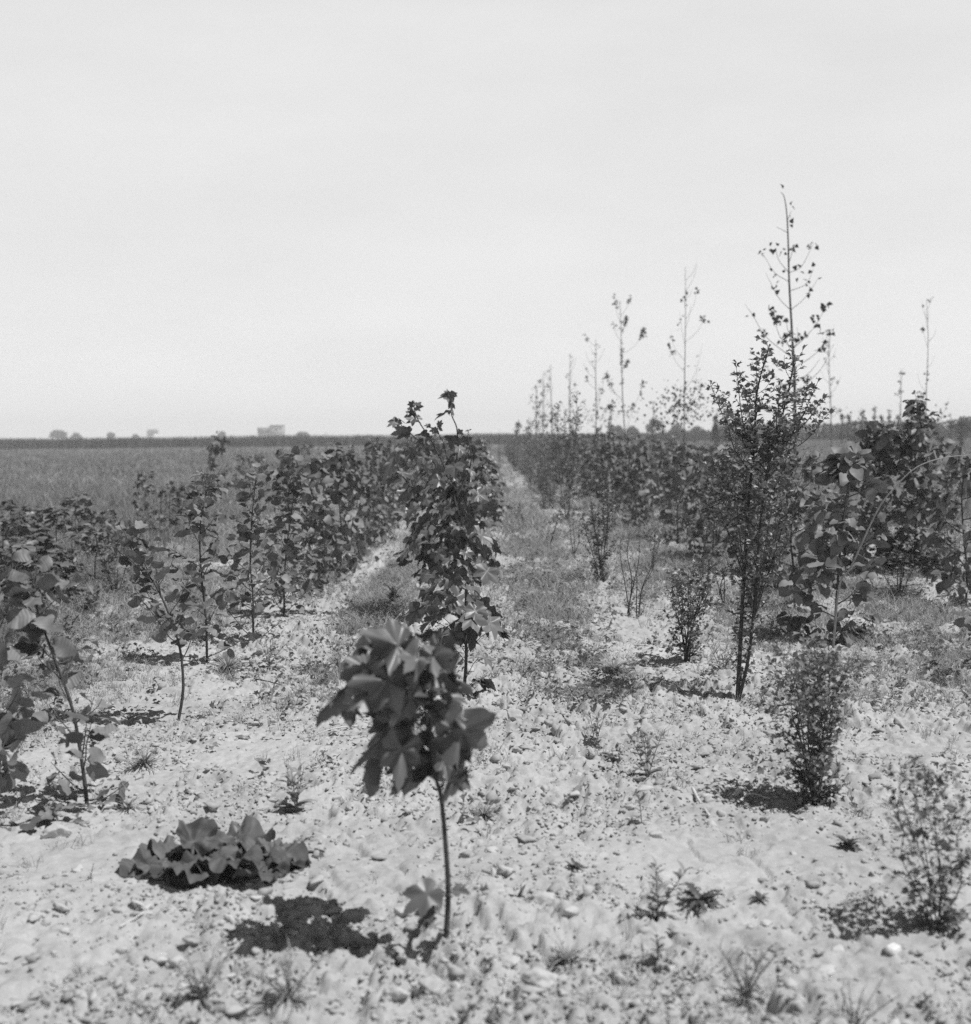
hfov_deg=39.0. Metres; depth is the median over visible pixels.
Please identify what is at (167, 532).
weed plant
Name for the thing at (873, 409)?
poplar sapling
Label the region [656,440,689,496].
alder sapling
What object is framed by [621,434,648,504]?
alder sapling
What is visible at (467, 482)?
maple sapling
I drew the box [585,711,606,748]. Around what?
weed plant
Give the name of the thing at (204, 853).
rosette plant
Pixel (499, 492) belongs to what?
maple sapling
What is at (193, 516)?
alder sapling
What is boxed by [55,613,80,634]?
weed plant
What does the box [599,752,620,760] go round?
weed plant
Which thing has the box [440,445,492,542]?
maple sapling
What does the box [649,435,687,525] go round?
hawthorn shrub
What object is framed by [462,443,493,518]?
maple sapling
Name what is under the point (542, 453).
hawthorn shrub
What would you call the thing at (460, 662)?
broadleaf weeds
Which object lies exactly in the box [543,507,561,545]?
hawthorn shrub
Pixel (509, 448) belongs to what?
hawthorn shrub
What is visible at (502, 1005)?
dry stalk
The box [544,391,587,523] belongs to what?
hawthorn shrub
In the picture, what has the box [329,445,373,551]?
alder sapling
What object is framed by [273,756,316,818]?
weed plant
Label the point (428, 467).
alder sapling
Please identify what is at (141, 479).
alder sapling
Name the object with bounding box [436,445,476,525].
maple sapling
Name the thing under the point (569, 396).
poplar sapling
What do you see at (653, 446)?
alder sapling
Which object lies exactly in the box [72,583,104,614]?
weed plant
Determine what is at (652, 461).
alder sapling
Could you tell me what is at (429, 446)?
alder sapling
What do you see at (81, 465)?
meadow grass
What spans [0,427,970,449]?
crop belt
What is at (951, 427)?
poplar sapling
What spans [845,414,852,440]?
poplar sapling
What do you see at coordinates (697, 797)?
dry stalk
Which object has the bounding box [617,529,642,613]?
hawthorn shrub
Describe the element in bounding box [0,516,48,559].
maple sapling
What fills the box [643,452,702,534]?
alder sapling
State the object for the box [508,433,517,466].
hawthorn shrub
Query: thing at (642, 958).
weed plant
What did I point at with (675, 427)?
distant tree
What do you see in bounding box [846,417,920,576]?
alder sapling
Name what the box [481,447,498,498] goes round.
maple sapling
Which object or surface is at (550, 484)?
hawthorn shrub
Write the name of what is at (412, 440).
alder sapling
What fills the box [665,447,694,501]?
alder sapling
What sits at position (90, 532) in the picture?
alder sapling
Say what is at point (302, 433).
distant bush
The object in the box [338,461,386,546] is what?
alder sapling
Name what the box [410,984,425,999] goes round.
weed plant
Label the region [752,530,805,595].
hawthorn shrub
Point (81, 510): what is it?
alder sapling
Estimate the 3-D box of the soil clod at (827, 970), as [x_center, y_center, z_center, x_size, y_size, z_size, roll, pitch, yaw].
[0.825,1.130,3.353,0.066,0.040,0.062,-1,3,0]
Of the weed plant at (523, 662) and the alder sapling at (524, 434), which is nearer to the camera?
the weed plant at (523, 662)
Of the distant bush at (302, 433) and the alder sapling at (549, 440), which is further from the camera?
the distant bush at (302, 433)
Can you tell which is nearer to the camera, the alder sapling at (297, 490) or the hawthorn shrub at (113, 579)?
the alder sapling at (297, 490)
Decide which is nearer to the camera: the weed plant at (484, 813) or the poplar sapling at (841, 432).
the weed plant at (484, 813)
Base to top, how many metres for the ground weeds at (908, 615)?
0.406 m
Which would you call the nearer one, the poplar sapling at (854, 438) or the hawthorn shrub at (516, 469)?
the hawthorn shrub at (516, 469)
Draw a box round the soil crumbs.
[0,544,970,1023]
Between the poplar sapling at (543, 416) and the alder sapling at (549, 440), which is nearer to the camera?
the alder sapling at (549, 440)
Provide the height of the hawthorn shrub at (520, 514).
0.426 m
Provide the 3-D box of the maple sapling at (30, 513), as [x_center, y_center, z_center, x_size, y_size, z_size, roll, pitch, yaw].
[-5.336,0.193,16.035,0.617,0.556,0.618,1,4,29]
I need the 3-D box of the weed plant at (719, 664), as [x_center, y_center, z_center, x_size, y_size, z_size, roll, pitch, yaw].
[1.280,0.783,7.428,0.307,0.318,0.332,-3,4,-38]
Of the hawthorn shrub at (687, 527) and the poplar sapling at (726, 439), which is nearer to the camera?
the hawthorn shrub at (687, 527)
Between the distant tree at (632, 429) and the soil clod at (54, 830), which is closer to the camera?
the soil clod at (54, 830)
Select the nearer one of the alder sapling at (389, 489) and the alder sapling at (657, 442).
the alder sapling at (389, 489)
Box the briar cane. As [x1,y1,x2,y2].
[832,455,970,648]
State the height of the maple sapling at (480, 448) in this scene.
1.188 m
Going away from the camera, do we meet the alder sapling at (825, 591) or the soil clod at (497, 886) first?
the soil clod at (497, 886)
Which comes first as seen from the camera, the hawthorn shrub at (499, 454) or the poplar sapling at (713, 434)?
the hawthorn shrub at (499, 454)
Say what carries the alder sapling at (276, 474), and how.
on the ground at (706, 850)
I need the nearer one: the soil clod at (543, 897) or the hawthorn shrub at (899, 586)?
the soil clod at (543, 897)
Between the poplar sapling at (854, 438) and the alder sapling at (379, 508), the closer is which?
the alder sapling at (379, 508)
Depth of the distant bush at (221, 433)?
478.08 m
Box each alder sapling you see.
[0,515,34,573]
[0,537,51,609]
[0,549,129,808]
[0,565,78,831]
[30,505,91,574]
[49,492,115,557]
[51,491,101,536]
[59,526,121,583]
[104,510,217,720]
[131,471,158,525]
[148,481,191,537]
[156,467,267,663]
[200,431,235,505]
[210,463,294,638]
[229,452,255,492]
[248,451,267,486]
[252,445,330,597]
[257,449,326,614]
[274,446,283,471]
[287,451,365,583]
[296,442,313,470]
[302,458,353,568]
[306,442,375,580]
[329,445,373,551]
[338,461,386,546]
[342,462,387,562]
[357,447,392,536]
[359,438,396,529]
[363,447,405,521]
[367,448,403,524]
[369,440,399,529]
[380,450,399,509]
[380,451,419,510]
[382,447,407,512]
[393,438,423,483]
[395,442,416,504]
[401,433,425,495]
[405,436,433,483]
[406,441,426,494]
[409,446,429,495]
[414,439,428,493]
[417,441,434,482]
[423,435,444,484]
[427,446,444,477]
[521,432,532,455]
[533,438,546,471]
[541,436,555,465]
[547,437,579,479]
[557,435,579,485]
[561,429,588,484]
[570,434,590,481]
[571,447,601,499]
[573,438,606,494]
[584,427,603,490]
[586,442,616,498]
[592,433,632,514]
[594,428,622,506]
[598,450,630,501]
[606,457,657,524]
[607,437,663,528]
[618,432,665,515]
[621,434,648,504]
[634,438,664,495]
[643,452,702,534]
[645,439,661,486]
[653,438,678,489]
[654,438,700,542]
[655,444,680,498]
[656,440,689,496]
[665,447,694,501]
[677,444,744,563]
[679,440,711,506]
[680,449,735,548]
[685,442,721,505]
[724,451,768,533]
[727,471,805,573]
[727,480,794,568]
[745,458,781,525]
[750,466,799,535]
[755,450,848,608]
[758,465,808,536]
[775,441,890,646]
[798,454,853,548]
[824,480,887,549]
[829,420,944,573]
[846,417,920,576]
[857,399,954,574]
[878,390,957,575]
[905,463,969,556]
[909,447,947,490]
[924,445,970,607]
[937,448,970,512]
[951,610,970,667]
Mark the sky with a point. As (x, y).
(231, 217)
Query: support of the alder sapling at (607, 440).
on the ground at (706, 850)
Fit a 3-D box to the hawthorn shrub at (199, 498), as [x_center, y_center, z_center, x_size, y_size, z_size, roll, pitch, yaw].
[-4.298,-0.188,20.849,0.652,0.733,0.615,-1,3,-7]
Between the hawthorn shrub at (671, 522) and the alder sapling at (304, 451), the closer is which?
the hawthorn shrub at (671, 522)
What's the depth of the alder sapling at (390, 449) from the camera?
18.74 m
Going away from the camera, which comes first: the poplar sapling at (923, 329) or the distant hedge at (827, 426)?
the poplar sapling at (923, 329)
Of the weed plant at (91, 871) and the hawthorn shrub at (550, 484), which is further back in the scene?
the hawthorn shrub at (550, 484)
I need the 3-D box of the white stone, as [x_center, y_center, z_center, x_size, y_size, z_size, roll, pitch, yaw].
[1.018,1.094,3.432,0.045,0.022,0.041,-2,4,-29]
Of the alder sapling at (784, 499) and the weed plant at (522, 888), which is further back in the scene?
the alder sapling at (784, 499)
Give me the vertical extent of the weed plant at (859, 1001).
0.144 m
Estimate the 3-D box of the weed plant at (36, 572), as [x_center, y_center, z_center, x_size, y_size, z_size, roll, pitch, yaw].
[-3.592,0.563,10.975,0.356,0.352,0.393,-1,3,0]
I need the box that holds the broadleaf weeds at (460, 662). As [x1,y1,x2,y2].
[0,498,970,833]
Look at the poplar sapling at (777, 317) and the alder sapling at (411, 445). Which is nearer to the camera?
the poplar sapling at (777, 317)
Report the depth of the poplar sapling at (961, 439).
81.72 m
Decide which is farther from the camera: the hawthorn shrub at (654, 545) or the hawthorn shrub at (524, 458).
the hawthorn shrub at (524, 458)
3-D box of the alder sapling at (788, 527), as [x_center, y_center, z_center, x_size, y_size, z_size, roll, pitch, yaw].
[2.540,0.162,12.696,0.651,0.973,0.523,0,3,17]
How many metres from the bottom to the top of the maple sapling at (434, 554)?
1.683 m
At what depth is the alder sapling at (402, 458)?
20.43 m
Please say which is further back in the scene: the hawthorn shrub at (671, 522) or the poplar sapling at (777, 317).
the poplar sapling at (777, 317)
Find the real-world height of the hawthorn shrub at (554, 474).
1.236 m
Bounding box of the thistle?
[676,882,724,913]
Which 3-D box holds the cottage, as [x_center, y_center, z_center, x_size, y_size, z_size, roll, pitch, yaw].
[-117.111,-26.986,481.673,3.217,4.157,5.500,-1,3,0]
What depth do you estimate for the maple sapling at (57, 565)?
10.50 m
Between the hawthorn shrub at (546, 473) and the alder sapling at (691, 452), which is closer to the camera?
the alder sapling at (691, 452)
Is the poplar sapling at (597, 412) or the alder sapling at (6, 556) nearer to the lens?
the alder sapling at (6, 556)
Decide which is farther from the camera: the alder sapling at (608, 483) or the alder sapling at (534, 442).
the alder sapling at (534, 442)
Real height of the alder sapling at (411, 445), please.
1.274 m
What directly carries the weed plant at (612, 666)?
on the ground at (706, 850)
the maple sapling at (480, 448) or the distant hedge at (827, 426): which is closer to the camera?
the maple sapling at (480, 448)
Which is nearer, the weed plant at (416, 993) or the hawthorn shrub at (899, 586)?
the weed plant at (416, 993)
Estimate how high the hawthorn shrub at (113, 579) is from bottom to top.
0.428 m
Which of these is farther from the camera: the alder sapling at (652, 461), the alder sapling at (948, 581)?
the alder sapling at (652, 461)
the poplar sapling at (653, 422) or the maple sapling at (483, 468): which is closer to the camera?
the maple sapling at (483, 468)
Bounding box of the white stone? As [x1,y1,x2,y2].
[883,942,901,954]
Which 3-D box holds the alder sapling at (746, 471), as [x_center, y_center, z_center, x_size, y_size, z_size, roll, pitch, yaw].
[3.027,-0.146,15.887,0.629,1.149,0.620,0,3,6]
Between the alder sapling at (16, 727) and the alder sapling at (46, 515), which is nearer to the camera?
the alder sapling at (16, 727)
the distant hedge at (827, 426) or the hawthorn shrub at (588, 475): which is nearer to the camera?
the hawthorn shrub at (588, 475)
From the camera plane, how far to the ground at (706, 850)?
4.36 m
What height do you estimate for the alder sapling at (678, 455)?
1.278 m
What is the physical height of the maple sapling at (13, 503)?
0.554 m
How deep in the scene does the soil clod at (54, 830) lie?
4.46 m
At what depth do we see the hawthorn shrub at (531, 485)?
30.04 m
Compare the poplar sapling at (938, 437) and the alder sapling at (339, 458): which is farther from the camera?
the poplar sapling at (938, 437)
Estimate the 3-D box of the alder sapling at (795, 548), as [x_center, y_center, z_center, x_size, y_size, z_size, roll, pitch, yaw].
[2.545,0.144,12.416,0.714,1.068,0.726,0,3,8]
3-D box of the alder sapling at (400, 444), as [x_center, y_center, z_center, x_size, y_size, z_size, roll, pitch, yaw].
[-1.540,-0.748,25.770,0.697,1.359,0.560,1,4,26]
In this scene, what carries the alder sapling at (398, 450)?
on the ground at (706, 850)
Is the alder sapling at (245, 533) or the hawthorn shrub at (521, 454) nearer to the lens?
the alder sapling at (245, 533)
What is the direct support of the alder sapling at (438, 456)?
on the ground at (706, 850)
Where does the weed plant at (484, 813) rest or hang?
on the ground at (706, 850)
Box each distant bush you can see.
[69,432,82,440]
[107,432,115,438]
[218,431,226,436]
[296,432,309,435]
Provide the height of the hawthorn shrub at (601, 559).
0.896 m
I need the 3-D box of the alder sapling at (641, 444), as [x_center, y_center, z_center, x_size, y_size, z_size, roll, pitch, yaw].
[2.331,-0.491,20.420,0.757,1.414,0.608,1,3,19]
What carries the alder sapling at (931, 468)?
on the ground at (706, 850)
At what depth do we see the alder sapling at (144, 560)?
6.26 m
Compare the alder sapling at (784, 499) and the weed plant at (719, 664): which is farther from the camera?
the alder sapling at (784, 499)
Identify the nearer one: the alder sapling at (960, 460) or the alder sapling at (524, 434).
the alder sapling at (960, 460)
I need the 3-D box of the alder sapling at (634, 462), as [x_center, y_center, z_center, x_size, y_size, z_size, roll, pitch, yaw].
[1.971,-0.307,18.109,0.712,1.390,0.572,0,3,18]
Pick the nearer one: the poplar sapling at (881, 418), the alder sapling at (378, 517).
the alder sapling at (378, 517)
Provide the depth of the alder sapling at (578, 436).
33.34 m
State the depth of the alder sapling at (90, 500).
17.35 m
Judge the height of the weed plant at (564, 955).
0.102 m
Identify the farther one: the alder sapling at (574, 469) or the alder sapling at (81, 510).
the alder sapling at (574, 469)
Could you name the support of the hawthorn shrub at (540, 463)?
on the ground at (706, 850)
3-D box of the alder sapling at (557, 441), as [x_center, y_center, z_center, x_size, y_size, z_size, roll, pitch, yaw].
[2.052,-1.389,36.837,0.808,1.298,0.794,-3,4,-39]
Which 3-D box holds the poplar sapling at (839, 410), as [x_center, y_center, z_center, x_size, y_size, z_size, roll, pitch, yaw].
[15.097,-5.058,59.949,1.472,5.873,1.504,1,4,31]
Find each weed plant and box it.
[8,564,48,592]
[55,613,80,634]
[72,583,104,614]
[83,862,95,879]
[87,604,114,622]
[106,789,147,810]
[123,736,166,774]
[153,520,174,543]
[169,946,231,1011]
[201,652,249,673]
[228,821,243,854]
[233,934,324,1014]
[257,635,288,669]
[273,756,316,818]
[320,562,364,586]
[384,584,402,607]
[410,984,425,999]
[462,800,502,821]
[508,879,526,898]
[514,648,538,677]
[540,937,590,970]
[565,857,586,872]
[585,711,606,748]
[586,651,639,675]
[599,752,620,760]
[625,727,667,777]
[629,942,655,974]
[634,793,650,822]
[639,854,694,919]
[643,933,674,972]
[702,634,743,673]
[709,933,781,1013]
[749,890,767,901]
[830,977,902,1023]
[834,834,863,851]
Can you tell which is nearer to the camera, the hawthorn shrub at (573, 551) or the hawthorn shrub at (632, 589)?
the hawthorn shrub at (632, 589)
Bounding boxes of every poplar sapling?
[513,420,522,444]
[522,385,543,437]
[536,366,568,433]
[536,375,549,434]
[551,353,582,436]
[575,335,617,440]
[601,294,658,439]
[604,404,616,445]
[642,265,731,464]
[642,401,661,439]
[708,414,722,451]
[711,409,722,449]
[720,417,729,450]
[745,184,834,462]
[809,330,851,446]
[837,414,846,442]
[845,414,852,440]
[850,420,858,443]
[857,408,864,441]
[872,407,880,429]
[878,414,886,432]
[893,370,908,446]
[893,415,899,446]
[916,297,948,457]
[932,417,941,444]
[945,414,954,443]
[956,419,964,446]
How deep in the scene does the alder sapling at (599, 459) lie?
25.70 m
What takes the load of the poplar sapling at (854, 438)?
on the ground at (706, 850)
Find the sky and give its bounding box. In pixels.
[0,0,970,438]
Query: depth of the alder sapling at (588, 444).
28.26 m
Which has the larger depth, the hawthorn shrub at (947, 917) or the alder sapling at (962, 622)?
the alder sapling at (962, 622)
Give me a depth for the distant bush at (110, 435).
478.35 m
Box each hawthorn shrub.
[76,549,138,597]
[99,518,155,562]
[146,488,171,522]
[164,482,188,518]
[182,477,218,519]
[497,438,501,468]
[503,436,512,462]
[507,433,520,471]
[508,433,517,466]
[512,502,527,526]
[514,434,528,472]
[514,448,535,474]
[518,441,533,476]
[522,448,534,481]
[523,434,537,489]
[528,446,554,493]
[531,446,555,488]
[531,452,559,508]
[534,436,554,481]
[534,444,557,497]
[536,441,569,501]
[538,446,565,507]
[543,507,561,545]
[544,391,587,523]
[566,514,581,557]
[578,487,623,580]
[584,450,594,494]
[603,487,621,523]
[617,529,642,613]
[626,549,660,615]
[647,525,661,570]
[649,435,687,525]
[651,445,676,504]
[656,495,684,545]
[659,548,723,662]
[674,475,691,517]
[682,514,715,571]
[689,335,834,701]
[696,496,731,550]
[710,550,731,605]
[734,554,761,613]
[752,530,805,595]
[753,630,870,809]
[765,614,787,642]
[860,538,931,597]
[863,756,970,931]
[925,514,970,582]
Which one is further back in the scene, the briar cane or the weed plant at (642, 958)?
the briar cane
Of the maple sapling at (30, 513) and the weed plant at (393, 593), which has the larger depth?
the maple sapling at (30, 513)
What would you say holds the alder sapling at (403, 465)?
on the ground at (706, 850)
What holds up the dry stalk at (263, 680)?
on the ground at (706, 850)
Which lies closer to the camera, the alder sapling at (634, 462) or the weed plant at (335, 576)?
the weed plant at (335, 576)
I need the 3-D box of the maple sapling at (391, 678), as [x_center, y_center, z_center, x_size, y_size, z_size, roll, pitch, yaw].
[-0.244,0.687,3.548,0.388,0.860,0.540,-2,4,-29]
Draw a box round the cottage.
[146,429,157,439]
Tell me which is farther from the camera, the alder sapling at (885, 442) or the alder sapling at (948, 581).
the alder sapling at (885, 442)
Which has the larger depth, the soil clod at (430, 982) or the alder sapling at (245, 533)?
the alder sapling at (245, 533)
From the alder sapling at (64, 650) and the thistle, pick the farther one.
the alder sapling at (64, 650)
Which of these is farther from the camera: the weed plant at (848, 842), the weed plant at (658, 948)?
the weed plant at (848, 842)
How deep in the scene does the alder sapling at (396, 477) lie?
19.43 m
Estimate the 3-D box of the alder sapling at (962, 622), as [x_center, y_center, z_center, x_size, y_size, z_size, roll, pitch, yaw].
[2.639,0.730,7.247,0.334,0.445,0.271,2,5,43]
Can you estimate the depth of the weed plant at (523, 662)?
7.28 m
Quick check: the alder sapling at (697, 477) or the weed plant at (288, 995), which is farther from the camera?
the alder sapling at (697, 477)
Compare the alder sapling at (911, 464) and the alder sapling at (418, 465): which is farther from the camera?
the alder sapling at (418, 465)
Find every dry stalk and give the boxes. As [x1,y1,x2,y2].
[119,911,144,927]
[240,676,284,685]
[308,725,356,737]
[500,961,509,1013]
[691,787,709,815]
[737,793,769,803]
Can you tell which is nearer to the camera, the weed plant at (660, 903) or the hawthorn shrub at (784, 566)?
the weed plant at (660, 903)
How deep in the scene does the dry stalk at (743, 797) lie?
4.81 m
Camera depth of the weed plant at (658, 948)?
3.38 m
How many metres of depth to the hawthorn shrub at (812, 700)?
4.75 m
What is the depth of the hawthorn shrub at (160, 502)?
19.48 m
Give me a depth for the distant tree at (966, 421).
119.30 m
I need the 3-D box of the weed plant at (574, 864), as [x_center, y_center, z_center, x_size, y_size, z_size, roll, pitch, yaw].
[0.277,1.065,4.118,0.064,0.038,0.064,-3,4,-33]
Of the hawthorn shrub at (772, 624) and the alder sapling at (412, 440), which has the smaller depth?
the hawthorn shrub at (772, 624)
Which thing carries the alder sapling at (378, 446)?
on the ground at (706, 850)
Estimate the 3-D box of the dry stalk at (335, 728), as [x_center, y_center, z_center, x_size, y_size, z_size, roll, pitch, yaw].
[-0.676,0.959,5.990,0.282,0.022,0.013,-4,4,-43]
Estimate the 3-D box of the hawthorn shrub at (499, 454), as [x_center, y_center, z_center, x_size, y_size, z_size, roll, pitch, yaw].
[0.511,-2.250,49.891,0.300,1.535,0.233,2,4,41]
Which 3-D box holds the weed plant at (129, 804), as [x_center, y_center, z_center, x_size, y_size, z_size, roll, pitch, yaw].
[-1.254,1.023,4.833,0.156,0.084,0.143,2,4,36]
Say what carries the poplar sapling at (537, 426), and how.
on the ground at (706, 850)
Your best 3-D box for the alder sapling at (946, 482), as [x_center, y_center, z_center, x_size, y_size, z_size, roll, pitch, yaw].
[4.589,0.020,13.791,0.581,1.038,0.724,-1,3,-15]
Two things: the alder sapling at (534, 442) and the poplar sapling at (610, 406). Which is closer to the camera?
the alder sapling at (534, 442)
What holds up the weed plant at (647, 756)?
on the ground at (706, 850)
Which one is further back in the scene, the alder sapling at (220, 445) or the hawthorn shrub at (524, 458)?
the hawthorn shrub at (524, 458)
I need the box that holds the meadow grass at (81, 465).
[0,437,970,643]
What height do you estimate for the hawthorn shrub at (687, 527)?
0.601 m
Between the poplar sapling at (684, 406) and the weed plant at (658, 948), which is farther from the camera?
the poplar sapling at (684, 406)
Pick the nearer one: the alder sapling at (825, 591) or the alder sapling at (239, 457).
the alder sapling at (825, 591)
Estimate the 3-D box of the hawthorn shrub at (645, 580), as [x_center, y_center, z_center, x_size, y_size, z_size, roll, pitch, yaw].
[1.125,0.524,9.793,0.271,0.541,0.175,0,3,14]
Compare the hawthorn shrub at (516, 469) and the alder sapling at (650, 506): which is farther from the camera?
the hawthorn shrub at (516, 469)
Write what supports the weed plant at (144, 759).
on the ground at (706, 850)
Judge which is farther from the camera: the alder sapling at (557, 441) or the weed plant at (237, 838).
the alder sapling at (557, 441)
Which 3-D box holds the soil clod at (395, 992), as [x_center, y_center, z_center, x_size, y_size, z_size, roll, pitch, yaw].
[-0.201,1.112,3.165,0.051,0.036,0.043,-1,3,0]
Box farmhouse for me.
[257,425,284,436]
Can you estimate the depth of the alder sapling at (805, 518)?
16.40 m
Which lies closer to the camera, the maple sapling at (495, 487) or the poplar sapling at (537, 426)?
the maple sapling at (495, 487)
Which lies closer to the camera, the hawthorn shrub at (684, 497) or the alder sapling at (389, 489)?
the hawthorn shrub at (684, 497)
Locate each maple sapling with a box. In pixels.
[0,499,26,530]
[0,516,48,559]
[1,532,69,574]
[3,505,59,543]
[21,552,89,605]
[88,509,128,550]
[316,618,495,950]
[380,389,500,610]
[403,547,510,696]
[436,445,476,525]
[437,479,476,538]
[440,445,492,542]
[442,460,503,576]
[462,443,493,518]
[473,458,511,527]
[475,442,486,456]
[475,445,505,505]
[480,476,497,516]
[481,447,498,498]
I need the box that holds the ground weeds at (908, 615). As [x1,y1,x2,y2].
[0,449,970,1023]
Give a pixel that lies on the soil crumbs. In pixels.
(460, 1006)
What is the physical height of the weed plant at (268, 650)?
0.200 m
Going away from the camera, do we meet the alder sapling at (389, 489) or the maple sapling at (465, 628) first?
the maple sapling at (465, 628)
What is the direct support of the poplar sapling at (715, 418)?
on the ground at (706, 850)
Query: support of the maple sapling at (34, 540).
on the ground at (706, 850)
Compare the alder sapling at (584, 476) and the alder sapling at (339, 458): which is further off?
the alder sapling at (584, 476)
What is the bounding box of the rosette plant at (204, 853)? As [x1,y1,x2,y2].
[118,815,311,888]
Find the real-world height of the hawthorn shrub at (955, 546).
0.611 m
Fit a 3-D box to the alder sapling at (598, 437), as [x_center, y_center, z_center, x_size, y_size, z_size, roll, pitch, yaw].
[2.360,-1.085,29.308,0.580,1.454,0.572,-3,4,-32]
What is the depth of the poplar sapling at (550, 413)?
100.65 m
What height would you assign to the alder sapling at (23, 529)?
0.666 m
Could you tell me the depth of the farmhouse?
479.20 m
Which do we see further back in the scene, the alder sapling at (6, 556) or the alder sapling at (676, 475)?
the alder sapling at (676, 475)
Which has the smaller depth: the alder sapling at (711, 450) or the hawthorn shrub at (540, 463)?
the alder sapling at (711, 450)
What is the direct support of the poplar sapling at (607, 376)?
on the ground at (706, 850)
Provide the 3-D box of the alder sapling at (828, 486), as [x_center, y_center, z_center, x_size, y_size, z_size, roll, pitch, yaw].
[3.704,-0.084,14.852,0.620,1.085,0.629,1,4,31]
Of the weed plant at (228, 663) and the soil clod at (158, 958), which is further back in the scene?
the weed plant at (228, 663)
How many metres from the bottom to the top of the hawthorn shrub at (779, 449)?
1.844 m
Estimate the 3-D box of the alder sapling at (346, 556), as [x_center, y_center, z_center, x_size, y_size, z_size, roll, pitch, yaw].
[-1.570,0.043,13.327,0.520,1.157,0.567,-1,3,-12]
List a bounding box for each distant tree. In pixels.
[48,429,67,438]
[606,425,623,434]
[626,425,639,434]
[644,418,666,432]
[669,422,685,432]
[691,426,708,432]
[954,416,970,440]
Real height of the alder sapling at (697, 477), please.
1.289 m
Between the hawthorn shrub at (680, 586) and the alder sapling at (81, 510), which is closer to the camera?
the hawthorn shrub at (680, 586)
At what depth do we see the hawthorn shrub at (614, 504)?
18.94 m
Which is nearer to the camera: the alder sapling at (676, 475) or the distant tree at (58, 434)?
the alder sapling at (676, 475)
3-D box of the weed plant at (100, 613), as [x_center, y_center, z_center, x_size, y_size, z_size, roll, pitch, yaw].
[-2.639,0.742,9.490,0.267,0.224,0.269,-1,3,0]
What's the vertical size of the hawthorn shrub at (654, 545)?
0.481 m
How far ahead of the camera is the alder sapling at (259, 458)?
32.73 m
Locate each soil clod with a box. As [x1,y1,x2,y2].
[40,822,72,838]
[144,953,168,963]
[387,985,408,999]
[418,974,449,995]
[485,881,504,892]
[499,954,520,966]
[507,707,522,718]
[520,966,557,989]
[528,891,555,906]
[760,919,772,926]
[814,964,835,977]
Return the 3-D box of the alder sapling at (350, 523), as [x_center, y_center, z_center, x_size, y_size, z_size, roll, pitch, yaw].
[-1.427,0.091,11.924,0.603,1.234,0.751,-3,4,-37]
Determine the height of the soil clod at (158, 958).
0.033 m
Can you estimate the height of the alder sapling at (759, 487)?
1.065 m
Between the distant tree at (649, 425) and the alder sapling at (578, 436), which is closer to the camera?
the alder sapling at (578, 436)
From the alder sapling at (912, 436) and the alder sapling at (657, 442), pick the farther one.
the alder sapling at (657, 442)
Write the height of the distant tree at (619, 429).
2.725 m
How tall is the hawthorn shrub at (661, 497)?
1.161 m
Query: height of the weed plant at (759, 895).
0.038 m
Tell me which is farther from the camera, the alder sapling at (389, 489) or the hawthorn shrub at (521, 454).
the hawthorn shrub at (521, 454)
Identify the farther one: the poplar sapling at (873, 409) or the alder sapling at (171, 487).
the poplar sapling at (873, 409)
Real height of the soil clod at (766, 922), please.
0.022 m
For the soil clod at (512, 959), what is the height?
0.033 m
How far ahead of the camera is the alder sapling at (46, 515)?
13.01 m
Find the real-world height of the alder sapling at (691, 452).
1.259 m
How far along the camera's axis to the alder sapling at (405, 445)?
23.63 m
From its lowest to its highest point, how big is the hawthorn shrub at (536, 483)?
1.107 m
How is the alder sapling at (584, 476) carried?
on the ground at (706, 850)
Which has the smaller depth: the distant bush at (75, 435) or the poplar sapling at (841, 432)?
the poplar sapling at (841, 432)
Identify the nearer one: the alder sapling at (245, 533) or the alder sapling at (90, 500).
the alder sapling at (245, 533)
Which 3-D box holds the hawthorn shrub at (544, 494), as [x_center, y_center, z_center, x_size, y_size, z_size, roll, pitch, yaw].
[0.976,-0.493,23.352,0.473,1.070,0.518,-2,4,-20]
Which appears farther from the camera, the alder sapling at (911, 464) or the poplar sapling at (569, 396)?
the poplar sapling at (569, 396)
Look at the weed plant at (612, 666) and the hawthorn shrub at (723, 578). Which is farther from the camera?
the hawthorn shrub at (723, 578)
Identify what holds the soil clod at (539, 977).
on the ground at (706, 850)
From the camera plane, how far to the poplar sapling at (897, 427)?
81.36 m
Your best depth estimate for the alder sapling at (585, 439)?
34.37 m
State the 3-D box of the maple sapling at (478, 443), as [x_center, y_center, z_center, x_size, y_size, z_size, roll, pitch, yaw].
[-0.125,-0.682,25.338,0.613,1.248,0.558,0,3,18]
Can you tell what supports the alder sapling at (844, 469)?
on the ground at (706, 850)
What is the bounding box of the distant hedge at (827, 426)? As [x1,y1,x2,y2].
[712,419,962,432]
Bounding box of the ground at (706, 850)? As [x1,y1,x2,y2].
[0,430,970,1023]
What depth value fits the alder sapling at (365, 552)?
14.22 m
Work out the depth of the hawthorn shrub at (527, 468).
35.93 m
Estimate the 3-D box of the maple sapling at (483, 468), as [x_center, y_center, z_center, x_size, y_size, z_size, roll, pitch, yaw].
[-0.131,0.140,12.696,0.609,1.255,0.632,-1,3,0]
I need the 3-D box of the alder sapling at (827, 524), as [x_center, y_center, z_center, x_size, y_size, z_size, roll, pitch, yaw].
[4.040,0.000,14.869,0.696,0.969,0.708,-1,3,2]
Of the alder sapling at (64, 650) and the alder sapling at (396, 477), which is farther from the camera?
the alder sapling at (396, 477)
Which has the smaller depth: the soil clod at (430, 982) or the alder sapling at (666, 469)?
the soil clod at (430, 982)
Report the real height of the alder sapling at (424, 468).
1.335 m

